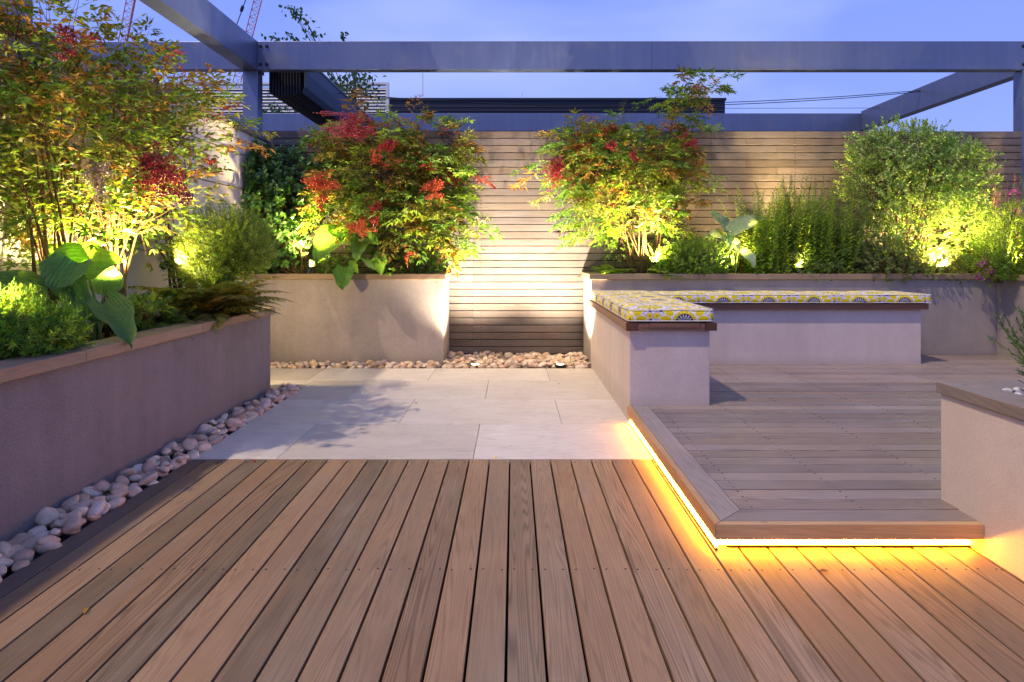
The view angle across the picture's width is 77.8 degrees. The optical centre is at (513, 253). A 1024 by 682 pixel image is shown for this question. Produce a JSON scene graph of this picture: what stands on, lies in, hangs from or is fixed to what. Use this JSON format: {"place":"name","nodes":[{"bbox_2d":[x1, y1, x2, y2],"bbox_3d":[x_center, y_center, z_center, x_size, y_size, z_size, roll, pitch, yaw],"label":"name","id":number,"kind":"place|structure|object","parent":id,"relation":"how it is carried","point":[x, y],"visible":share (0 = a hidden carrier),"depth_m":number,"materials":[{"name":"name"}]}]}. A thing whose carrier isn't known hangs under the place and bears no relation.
{"place":"outdoors","nodes":[
{"label":"outdoors","id":0,"kind":"place"},
{"bbox_2d":[158,82,388,135],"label":"office building","id":1,"kind":"structure","parent":0,"point":[383,92],"depth_m":24.04,"materials":[{"name":"concrete"}]},
{"bbox_2d":[168,366,652,472],"bbox_3d":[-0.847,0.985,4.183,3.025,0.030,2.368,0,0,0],"label":"paving","id":2,"kind":"structure","parent":0,"point":[530,414],"depth_m":3.73,"materials":[{"name":"stone"}]},
{"bbox_2d":[0,307,274,541],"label":"planter","id":3,"kind":"object","parent":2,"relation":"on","point":[76,421],"visible":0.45,"depth_m":2.68,"materials":[{"name":"render"},{"name":"stone"},{"name":"soil"}]},
{"bbox_2d":[0,277,97,359],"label":"euphorbia clump","id":4,"kind":"object","parent":3,"relation":"on","point":[42,326],"visible":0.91,"depth_m":2.37,"materials":[{"name":"green plant"}]},
{"bbox_2d":[0,241,141,348],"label":"hosta","id":5,"kind":"object","parent":3,"relation":"on","point":[70,269],"visible":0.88,"depth_m":2.86,"materials":[{"name":"green plant"}]},
{"bbox_2d":[0,0,186,318],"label":"nandina","id":6,"kind":"object","parent":3,"relation":"on","point":[54,87],"visible":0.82,"depth_m":2.91,"materials":[{"name":"green plant"}]},
{"bbox_2d":[0,9,255,337],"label":"nandina","id":7,"kind":"object","parent":3,"relation":"on","point":[158,170],"visible":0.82,"depth_m":3.11,"materials":[{"name":"green plant"}]},
{"bbox_2d":[88,317,197,339],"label":"soil","id":8,"kind":"structure","parent":3,"relation":"on","point":[159,323],"depth_m":3.31,"materials":[{"name":"soil"}]},
{"bbox_2d":[128,289,196,329],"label":"ground cover","id":9,"kind":"object","parent":3,"relation":"on","point":[151,309],"visible":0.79,"depth_m":3.32,"materials":[{"name":"green plant"}]},
{"bbox_2d":[159,257,175,287],"bbox_3d":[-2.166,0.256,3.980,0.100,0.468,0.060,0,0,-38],"label":"garden spotlight","id":10,"kind":"object","parent":3,"relation":"on","point":[166,264],"visible":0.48,"depth_m":3.96,"materials":[{"name":"metal"}]},
{"bbox_2d":[92,16,280,320],"bbox_3d":[-1.967,-0.492,4.008,0.877,1.928,1.175,0,0,0],"label":"nandina","id":11,"kind":"object","parent":3,"relation":"on","point":[211,165],"visible":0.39,"depth_m":4.01,"materials":[{"name":"green plant"}]},
{"bbox_2d":[127,276,297,334],"bbox_3d":[-1.767,0.291,3.864,0.784,0.312,1.069,0,0,0],"label":"fern","id":12,"kind":"object","parent":3,"relation":"on","point":[211,301],"visible":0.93,"depth_m":3.68,"materials":[{"name":"green plant"}]},
{"bbox_2d":[156,196,284,293],"bbox_3d":[-1.893,0.042,4.134,0.832,0.841,0.728,0,0,0],"label":"coprosma bush","id":13,"kind":"object","parent":3,"relation":"on","point":[235,250],"visible":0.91,"depth_m":4.00,"materials":[{"name":"green plant"}]},
{"bbox_2d":[187,450,198,461],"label":"cobble","id":14,"kind":"object","parent":2,"relation":"on","point":[193,454],"visible":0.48,"depth_m":3.03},
{"bbox_2d":[194,443,211,453],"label":"cobble","id":15,"kind":"object","parent":2,"relation":"on","point":[201,448],"visible":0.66,"depth_m":3.12,"materials":[{"name":"stone"}]},
{"bbox_2d":[207,436,222,445],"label":"cobble","id":16,"kind":"object","parent":2,"relation":"on","point":[216,440],"visible":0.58,"depth_m":3.24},
{"bbox_2d":[241,272,451,367],"bbox_3d":[-1.482,0.604,5.808,1.776,0.853,0.564,0,0,0],"label":"planter","id":17,"kind":"object","parent":2,"relation":"on","point":[393,317],"visible":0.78,"depth_m":5.55,"materials":[{"name":"painted render"},{"name":"timber"},{"name":"soil"}]},
{"bbox_2d":[240,134,333,272],"bbox_3d":[-2.015,-0.396,5.754,0.753,1.366,0.722,0,0,0],"label":"glossy shrub","id":18,"kind":"object","parent":17,"relation":"in","point":[264,191],"visible":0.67,"depth_m":5.67,"materials":[{"name":"green plant"}]},
{"bbox_2d":[312,224,387,290],"bbox_3d":[-1.395,0.031,5.534,0.635,0.580,0.398,0,0,0],"label":"hosta","id":19,"kind":"object","parent":17,"relation":"on","point":[325,237],"visible":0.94,"depth_m":5.48,"materials":[{"name":"green plant"}]},
{"bbox_2d":[310,252,441,273],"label":"ground cover","id":20,"kind":"object","parent":17,"relation":"on","point":[403,270],"visible":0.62,"depth_m":5.62,"materials":[{"name":"green plant"}]},
{"bbox_2d":[292,87,502,276],"bbox_3d":[-1.050,-0.553,5.759,1.962,1.869,1.087,0,0,0],"label":"nandina","id":21,"kind":"object","parent":17,"relation":"on","point":[367,213],"visible":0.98,"depth_m":5.61,"materials":[{"name":"green plant"}]},
{"bbox_2d":[270,351,590,368],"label":"cobbles","id":22,"kind":"object","parent":2,"relation":"on","point":[460,359],"visible":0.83,"depth_m":5.52,"materials":[{"name":"stone"}]},
{"bbox_2d":[33,0,1023,130],"label":"sky","id":23,"kind":"structure","parent":0,"point":[991,109],"materials":[{"name":"blue"}]},
{"bbox_2d":[389,98,725,112],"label":"office building","id":24,"kind":"structure","parent":0,"point":[393,102],"depth_m":30.00,"materials":[{"name":"concrete"}]},
{"label":"cobble","id":25,"kind":"object","parent":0,"visible":0},
{"bbox_2d":[162,441,177,455],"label":"cobble","id":26,"kind":"object","parent":25,"relation":"on","point":[170,445],"visible":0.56,"depth_m":3.08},
{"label":"cobble","id":27,"kind":"object","parent":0,"visible":0},
{"bbox_2d":[182,438,197,450],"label":"cobble","id":28,"kind":"object","parent":27,"relation":"on","point":[189,444],"visible":0.95,"depth_m":3.13,"materials":[{"name":"stone"}]},
{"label":"cobble","id":29,"kind":"object","parent":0,"visible":0},
{"bbox_2d":[224,418,241,427],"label":"cobble","id":30,"kind":"object","parent":29,"relation":"on","point":[236,422],"visible":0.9,"depth_m":3.53,"materials":[{"name":"stone"}]},
{"label":"cobble","id":31,"kind":"object","parent":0,"visible":0},
{"bbox_2d":[231,408,243,416],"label":"cobble","id":32,"kind":"object","parent":31,"relation":"on","point":[238,411],"visible":0.83,"depth_m":3.76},
{"bbox_3d":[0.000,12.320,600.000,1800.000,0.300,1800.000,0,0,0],"label":"ground","id":33,"kind":"structure","parent":0,"visible":0},
{"bbox_2d":[118,0,135,41],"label":"tower crane","id":34,"kind":"object","parent":33,"relation":"on","point":[131,18],"visible":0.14,"depth_m":109.33,"materials":[{"name":"metal"}]},
{"bbox_2d":[229,0,261,87],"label":"tower crane","id":35,"kind":"object","parent":33,"relation":"on","point":[241,8],"visible":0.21,"depth_m":119.24,"materials":[{"name":"metal"}]},
{"bbox_2d":[2,354,657,579],"bbox_3d":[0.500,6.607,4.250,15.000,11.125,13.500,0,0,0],"label":"pebbles","id":36,"kind":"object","parent":33,"relation":"on","point":[63,537],"depth_m":2.34,"materials":[{"name":"stone"}]},
{"bbox_2d":[0,564,6,576],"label":"cobble","id":37,"kind":"object","parent":36,"relation":"on","point":[3,569],"visible":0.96,"depth_m":1.93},
{"bbox_2d":[0,558,13,567],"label":"cobble","id":38,"kind":"object","parent":36,"relation":"on","point":[7,562],"visible":0.87,"depth_m":1.98,"materials":[{"name":"stone"}]},
{"bbox_2d":[2,544,24,558],"bbox_3d":[-1.627,0.971,2.045,0.076,0.052,0.080,0,0,-5],"label":"cobble","id":39,"kind":"object","parent":36,"relation":"on","point":[15,548],"visible":0.45,"depth_m":2.04,"materials":[{"name":"stone"}]},
{"bbox_2d":[0,541,10,553],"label":"cobble","id":40,"kind":"object","parent":39,"relation":"on","point":[5,547],"visible":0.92,"depth_m":2.03,"materials":[{"name":"stone"}]},
{"bbox_2d":[6,537,25,544],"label":"cobble","id":41,"kind":"object","parent":36,"relation":"on","point":[19,540],"visible":0.22,"depth_m":2.11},
{"bbox_2d":[11,532,32,539],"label":"cobble","id":42,"kind":"object","parent":36,"relation":"on","point":[25,535],"visible":0.39,"depth_m":2.16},
{"bbox_2d":[12,549,34,562],"bbox_3d":[-1.572,0.975,2.035,0.058,0.037,0.053,6,25,-43],"label":"cobble","id":43,"kind":"object","parent":36,"relation":"on","point":[24,554],"visible":0.77,"depth_m":2.03,"materials":[{"name":"stone"}]},
{"bbox_2d":[20,537,36,550],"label":"cobble","id":44,"kind":"object","parent":36,"relation":"on","point":[27,543],"visible":0.58,"depth_m":2.10,"materials":[{"name":"stone"}]},
{"bbox_2d":[27,525,46,535],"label":"cobble","id":45,"kind":"object","parent":36,"relation":"on","point":[35,530],"visible":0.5,"depth_m":2.21,"materials":[{"name":"stone"}]},
{"bbox_2d":[33,531,54,538],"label":"cobble","id":46,"kind":"object","parent":36,"relation":"on","point":[39,534],"visible":0.27,"depth_m":2.15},
{"bbox_2d":[60,494,79,512],"bbox_3d":[-1.674,0.945,2.390,0.079,0.045,0.074,-31,30,12],"label":"cobble","id":47,"kind":"object","parent":36,"relation":"on","point":[67,504],"visible":0.69,"depth_m":2.38,"materials":[{"name":"stone"}]},
{"bbox_2d":[59,510,81,533],"bbox_3d":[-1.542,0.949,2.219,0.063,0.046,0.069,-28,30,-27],"label":"cobble","id":48,"kind":"object","parent":36,"relation":"on","point":[72,523],"visible":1,"depth_m":2.20,"materials":[{"name":"stone"}]},
{"bbox_2d":[74,506,88,515],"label":"cobble","id":49,"kind":"object","parent":36,"relation":"on","point":[83,510],"visible":0.55,"depth_m":2.31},
{"bbox_2d":[68,499,95,510],"bbox_3d":[-1.620,0.949,2.387,0.089,0.037,0.052,-7,1,-41],"label":"cobble","id":50,"kind":"object","parent":36,"relation":"on","point":[87,503],"visible":0.73,"depth_m":2.38,"materials":[{"name":"stone"}]},
{"bbox_2d":[105,492,125,501],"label":"cobble","id":51,"kind":"object","parent":36,"relation":"on","point":[110,497],"visible":0.5,"depth_m":2.48,"materials":[{"name":"stone"}]},
{"bbox_2d":[110,489,129,494],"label":"cobble","id":52,"kind":"object","parent":51,"relation":"on","point":[115,491],"visible":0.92,"depth_m":2.51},
{"bbox_2d":[115,475,129,484],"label":"cobble","id":53,"kind":"object","parent":36,"relation":"on","point":[122,479],"visible":0.77,"depth_m":2.63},
{"bbox_2d":[0,12,268,335],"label":"garden wall","id":54,"kind":"structure","parent":36,"relation":"on","point":[139,274],"depth_m":4.20,"materials":[{"name":"beige"}]},
{"bbox_2d":[128,475,141,481],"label":"cobble","id":55,"kind":"object","parent":36,"relation":"on","point":[135,478],"visible":0.94,"depth_m":2.68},
{"bbox_2d":[128,485,142,494],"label":"cobble","id":56,"kind":"object","parent":36,"relation":"on","point":[137,489],"visible":0.52,"depth_m":2.60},
{"bbox_2d":[170,456,186,471],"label":"cobble","id":57,"kind":"object","parent":36,"relation":"on","point":[176,464],"visible":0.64,"depth_m":2.90,"materials":[{"name":"stone"}]},
{"bbox_2d":[198,424,210,432],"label":"cobble","id":58,"kind":"object","parent":36,"relation":"on","point":[203,428],"visible":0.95,"depth_m":3.41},
{"bbox_2d":[233,5,386,112],"bbox_3d":[-3.430,-1.629,10.868,2.437,5.412,1.384,0,0,-17],"label":"tree","id":59,"kind":"object","parent":36,"relation":"on","point":[342,85],"visible":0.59,"depth_m":10.98,"materials":[{"name":"green plant"}]},
{"bbox_2d":[0,459,1023,681],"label":"deck","id":60,"kind":"structure","parent":36,"relation":"on","point":[391,570],"depth_m":1.82,"materials":[{"name":"brown wood"}]},
{"bbox_2d":[11,560,29,571],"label":"cobble","id":61,"kind":"object","parent":60,"relation":"on","point":[16,566],"visible":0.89,"depth_m":1.97,"materials":[{"name":"stone"}]},
{"bbox_2d":[34,540,62,553],"bbox_3d":[-1.537,0.968,2.099,0.084,0.050,0.065,23,-12,-28],"label":"cobble","id":62,"kind":"object","parent":60,"relation":"on","point":[48,546],"visible":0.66,"depth_m":2.08,"materials":[{"name":"stone"}]},
{"bbox_2d":[36,535,60,544],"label":"cobble","id":63,"kind":"object","parent":62,"relation":"on","point":[42,540],"visible":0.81,"depth_m":2.08,"materials":[{"name":"stone"}]},
{"bbox_2d":[86,514,100,521],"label":"cobble","id":64,"kind":"object","parent":60,"relation":"on","point":[92,517],"visible":0.91,"depth_m":2.31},
{"bbox_2d":[86,501,104,515],"bbox_3d":[-1.546,0.947,2.348,0.056,0.035,0.076,-9,22,-2],"label":"cobble","id":65,"kind":"object","parent":64,"relation":"on","point":[97,507],"visible":0.88,"depth_m":2.34,"materials":[{"name":"stone"}]},
{"bbox_2d":[107,497,125,511],"bbox_3d":[-1.538,0.966,2.451,0.063,0.044,0.080,-3,9,16],"label":"cobble","id":66,"kind":"object","parent":60,"relation":"on","point":[117,502],"visible":0.74,"depth_m":2.44,"materials":[{"name":"stone"}]},
{"bbox_2d":[145,480,157,486],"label":"cobble","id":67,"kind":"object","parent":60,"relation":"on","point":[151,483],"visible":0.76,"depth_m":2.67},
{"bbox_2d":[138,472,156,484],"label":"cobble","id":68,"kind":"object","parent":67,"relation":"on","point":[147,479],"visible":1,"depth_m":2.66,"materials":[{"name":"stone"}]},
{"bbox_2d":[156,470,168,477],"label":"cobble","id":69,"kind":"object","parent":60,"relation":"on","point":[160,474],"visible":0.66,"depth_m":2.78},
{"bbox_2d":[159,465,169,473],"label":"cobble","id":70,"kind":"object","parent":69,"relation":"on","point":[163,469],"visible":1,"depth_m":2.78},
{"bbox_2d":[0,0,1023,223],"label":"pergola frame","id":71,"kind":"object","parent":36,"relation":"on","point":[226,44],"visible":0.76,"depth_m":6.20,"materials":[{"name":"paint"}]},
{"bbox_2d":[269,72,368,130],"bbox_3d":[-2.290,-1.794,7.815,0.380,0.403,2.830,0,0,0],"label":"folded canopy","id":72,"kind":"object","parent":71,"relation":"hanging from","point":[306,94],"visible":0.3,"depth_m":6.87,"materials":[{"name":"black fabric"}]},
{"bbox_2d":[393,108,711,108],"bbox_3d":[1.480,-2.005,8.770,7.160,0.016,0.006,0,0,0],"label":"cable","id":73,"kind":"object","parent":71,"relation":"attached to","point":[533,108],"visible":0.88,"depth_m":8.77,"materials":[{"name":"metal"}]},
{"bbox_2d":[338,91,919,106],"bbox_3d":[1.480,-1.905,7.750,7.167,0.229,0.009,0,0,-2],"label":"cable","id":74,"kind":"object","parent":71,"relation":"attached to","point":[629,106],"visible":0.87,"depth_m":7.74,"materials":[{"name":"metal"}]},
{"bbox_2d":[346,90,919,104],"bbox_3d":[1.480,-1.942,7.900,7.161,0.186,0.009,0,0,0],"label":"cable","id":75,"kind":"object","parent":71,"relation":"attached to","point":[653,104],"visible":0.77,"depth_m":7.90,"materials":[{"name":"metal"}]},
{"bbox_2d":[267,131,1021,353],"bbox_3d":[1.256,-0.102,6.113,7.257,2.143,0.044,0,0,0],"label":"slat fence","id":76,"kind":"object","parent":36,"relation":"on","point":[518,288],"visible":0.37,"depth_m":6.09,"materials":[{"name":"brown wood"}]},
{"bbox_2d":[581,272,1023,367],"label":"planter","id":77,"kind":"object","parent":36,"relation":"on","point":[957,318],"visible":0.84,"depth_m":5.47,"materials":[{"name":"painted render"},{"name":"soil"}]},
{"bbox_2d":[589,264,634,274],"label":"fern","id":78,"kind":"object","parent":77,"relation":"on","point":[612,270],"visible":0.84,"depth_m":5.58,"materials":[{"name":"green plant"}]},
{"bbox_2d":[509,103,728,272],"bbox_3d":[0.955,-0.543,5.715,2.012,1.589,0.985,0,0,0],"label":"nandina","id":79,"kind":"object","parent":77,"relation":"on","point":[589,189],"visible":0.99,"depth_m":5.63,"materials":[{"name":"green plant"}]},
{"bbox_2d":[636,240,663,272],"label":"grass tuft","id":80,"kind":"object","parent":77,"relation":"on","point":[651,264],"visible":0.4,"depth_m":5.79,"materials":[{"name":"green plant"}]},
{"bbox_2d":[645,268,686,281],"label":"fern","id":81,"kind":"object","parent":77,"relation":"on","point":[657,271],"visible":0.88,"depth_m":5.44,"materials":[{"name":"green plant"}]},
{"bbox_2d":[631,65,745,270],"bbox_3d":[1.605,-0.771,5.907,0.845,2.043,0.737,0,0,-28],"label":"nandina","id":82,"kind":"object","parent":77,"relation":"on","point":[695,88],"visible":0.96,"depth_m":5.89,"materials":[{"name":"green plant"}]},
{"bbox_2d":[674,227,702,271],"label":"grass tuft","id":83,"kind":"object","parent":77,"relation":"on","point":[692,250],"visible":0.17,"depth_m":5.88,"materials":[{"name":"green plant"}]},
{"bbox_2d":[650,233,740,280],"bbox_3d":[1.589,0.039,5.532,0.775,0.433,0.403,0,0,0],"label":"thyme mound","id":84,"kind":"object","parent":77,"relation":"on","point":[665,259],"visible":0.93,"depth_m":5.50,"materials":[{"name":"green plant"}]},
{"bbox_2d":[706,210,764,272],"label":"hosta","id":85,"kind":"object","parent":77,"relation":"on","point":[739,224],"visible":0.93,"depth_m":5.55,"materials":[{"name":"green plant"}]},
{"bbox_2d":[730,212,784,272],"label":"box bush","id":86,"kind":"object","parent":77,"relation":"on","point":[739,268],"visible":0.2,"depth_m":5.75,"materials":[{"name":"green plant"}]},
{"bbox_2d":[721,172,868,273],"bbox_3d":[2.518,-0.245,5.660,1.302,0.972,0.574,0,0,0],"label":"perennial clump","id":87,"kind":"object","parent":77,"relation":"on","point":[801,231],"visible":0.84,"depth_m":5.55,"materials":[{"name":"green plant"}]},
{"bbox_2d":[755,187,878,264],"bbox_3d":[2.750,-0.175,5.720,1.208,0.861,0.425,0,0,0],"label":"leafy clump","id":88,"kind":"object","parent":77,"relation":"on","point":[836,230],"visible":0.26,"depth_m":5.66,"materials":[{"name":"green plant"}]},
{"bbox_2d":[765,237,877,280],"bbox_3d":[2.704,0.082,5.589,0.993,0.458,0.392,0,0,0],"label":"perennial clump","id":89,"kind":"object","parent":77,"relation":"on","point":[775,270],"visible":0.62,"depth_m":5.51,"materials":[{"name":"green plant"}]},
{"bbox_2d":[827,172,888,272],"bbox_3d":[3.065,-0.253,5.706,0.531,0.988,0.394,0,0,0],"label":"lavender clump","id":90,"kind":"object","parent":77,"relation":"on","point":[855,221],"visible":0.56,"depth_m":5.67,"materials":[{"name":"green plant"}]},
{"bbox_2d":[848,231,977,285],"bbox_3d":[3.463,0.055,5.555,1.126,0.518,0.430,0,0,0],"label":"hebe mound","id":91,"kind":"object","parent":77,"relation":"on","point":[913,268],"visible":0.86,"depth_m":5.49,"materials":[{"name":"green plant"}]},
{"bbox_2d":[832,113,1005,272],"bbox_3d":[3.681,-0.521,5.729,1.519,1.552,0.750,0,0,0],"label":"pittosporum","id":92,"kind":"object","parent":77,"relation":"on","point":[943,150],"visible":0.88,"depth_m":5.66,"materials":[{"name":"green plant"}]},
{"bbox_2d":[950,174,1023,282],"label":"salvia clump","id":93,"kind":"object","parent":77,"relation":"on","point":[1003,276],"visible":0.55,"depth_m":5.38,"materials":[{"name":"green plant"}]},
{"bbox_2d":[974,188,1021,279],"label":"violet flower","id":94,"kind":"object","parent":93,"relation":"attached to","point":[1017,211],"visible":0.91,"depth_m":5.28,"materials":[{"name":"purple plant"}]},
{"bbox_2d":[965,196,1023,287],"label":"salvia clump","id":95,"kind":"object","parent":77,"relation":"on","point":[1012,245],"visible":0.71,"depth_m":5.32,"materials":[{"name":"green plant"}]},
{"bbox_2d":[627,355,1023,539],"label":"raised deck","id":96,"kind":"structure","parent":36,"relation":"on","point":[802,452],"depth_m":2.83,"materials":[{"name":"brown wood"}]},
{"bbox_2d":[588,299,928,426],"bbox_3d":[1.941,0.706,4.532,2.608,0.628,1.872,0,0,0],"label":"corner bench","id":97,"kind":"object","parent":96,"relation":"on","point":[650,363],"visible":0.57,"depth_m":5.00,"materials":[{"name":"grey concrete"}]},
{"bbox_2d":[589,290,713,321],"bbox_3d":[0.893,0.347,4.517,0.502,0.089,1.852,0,0,0],"label":"seat cushion","id":98,"kind":"object","parent":97,"relation":"on","point":[637,305],"visible":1,"depth_m":3.75,"materials":[{"name":"fabric"}]},
{"bbox_2d":[651,290,930,302],"bbox_3d":[2.216,0.350,5.190,2.108,0.085,0.498,0,0,0],"label":"seat cushion","id":99,"kind":"object","parent":97,"relation":"on","point":[869,296],"visible":0.91,"depth_m":4.95,"materials":[{"name":"fabric"}]},
{"bbox_2d":[629,420,970,550],"bbox_3d":[1.083,0.957,2.840,0.850,0.022,1.540,0,0,0],"label":"light strip","id":100,"kind":"object","parent":96,"relation":"attached to","point":[830,543],"visible":0.98,"depth_m":2.10,"materials":[{"name":"glowing light diffuser plastic"}]},
{"bbox_2d":[936,381,1023,580],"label":"planter","id":101,"kind":"object","parent":36,"relation":"on","point":[982,452],"visible":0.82,"depth_m":2.03,"materials":[{"name":"beige concrete"}]},
{"bbox_2d":[987,306,1023,382],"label":"rosemary","id":102,"kind":"object","parent":101,"relation":"in","point":[1016,344],"visible":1,"depth_m":2.04,"materials":[{"name":"green plant"}]},
{"bbox_2d":[1002,387,1023,395],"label":"white pebbles","id":103,"kind":"object","parent":101,"relation":"in","point":[1017,390],"visible":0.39,"depth_m":2.12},
{"label":"cobble","id":104,"kind":"object","parent":36,"relation":"on","visible":0},
{"bbox_2d":[35,507,59,525],"bbox_3d":[-1.676,0.948,2.279,0.075,0.050,0.069,28,22,13],"label":"cobble","id":105,"kind":"object","parent":104,"relation":"on","point":[47,516],"visible":0.92,"depth_m":2.26,"materials":[{"name":"stone"}]},
{"label":"cobble","id":106,"kind":"object","parent":36,"relation":"on","visible":0},
{"bbox_2d":[78,493,89,501],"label":"cobble","id":107,"kind":"object","parent":106,"relation":"on","point":[83,496],"visible":0.38,"depth_m":2.44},
{"label":"cobble","id":108,"kind":"object","parent":36,"relation":"on","visible":0},
{"bbox_2d":[81,486,103,497],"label":"cobble","id":109,"kind":"object","parent":108,"relation":"on","point":[90,491],"visible":0.69,"depth_m":2.50,"materials":[{"name":"stone"}]},
{"label":"cobble","id":110,"kind":"object","parent":36,"relation":"on","visible":0},
{"bbox_2d":[93,481,110,492],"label":"cobble","id":111,"kind":"object","parent":110,"relation":"on","point":[103,486],"visible":0.78,"depth_m":2.54,"materials":[{"name":"stone"}]},
{"label":"cobble","id":112,"kind":"object","parent":36,"relation":"on","visible":0},
{"bbox_2d":[109,483,127,491],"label":"cobble","id":113,"kind":"object","parent":112,"relation":"on","point":[113,486],"visible":0.67,"depth_m":2.54,"materials":[{"name":"stone"}]},
{"label":"cobble","id":114,"kind":"object","parent":36,"relation":"on","visible":0},
{"bbox_2d":[118,468,135,477],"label":"cobble","id":115,"kind":"object","parent":114,"relation":"on","point":[128,472],"visible":0.7,"depth_m":2.71,"materials":[{"name":"stone"}]},
{"label":"cobble","id":116,"kind":"object","parent":36,"relation":"on","visible":0},
{"bbox_2d":[141,461,157,472],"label":"cobble","id":117,"kind":"object","parent":116,"relation":"on","point":[148,466],"visible":0.96,"depth_m":2.79,"materials":[{"name":"stone"}]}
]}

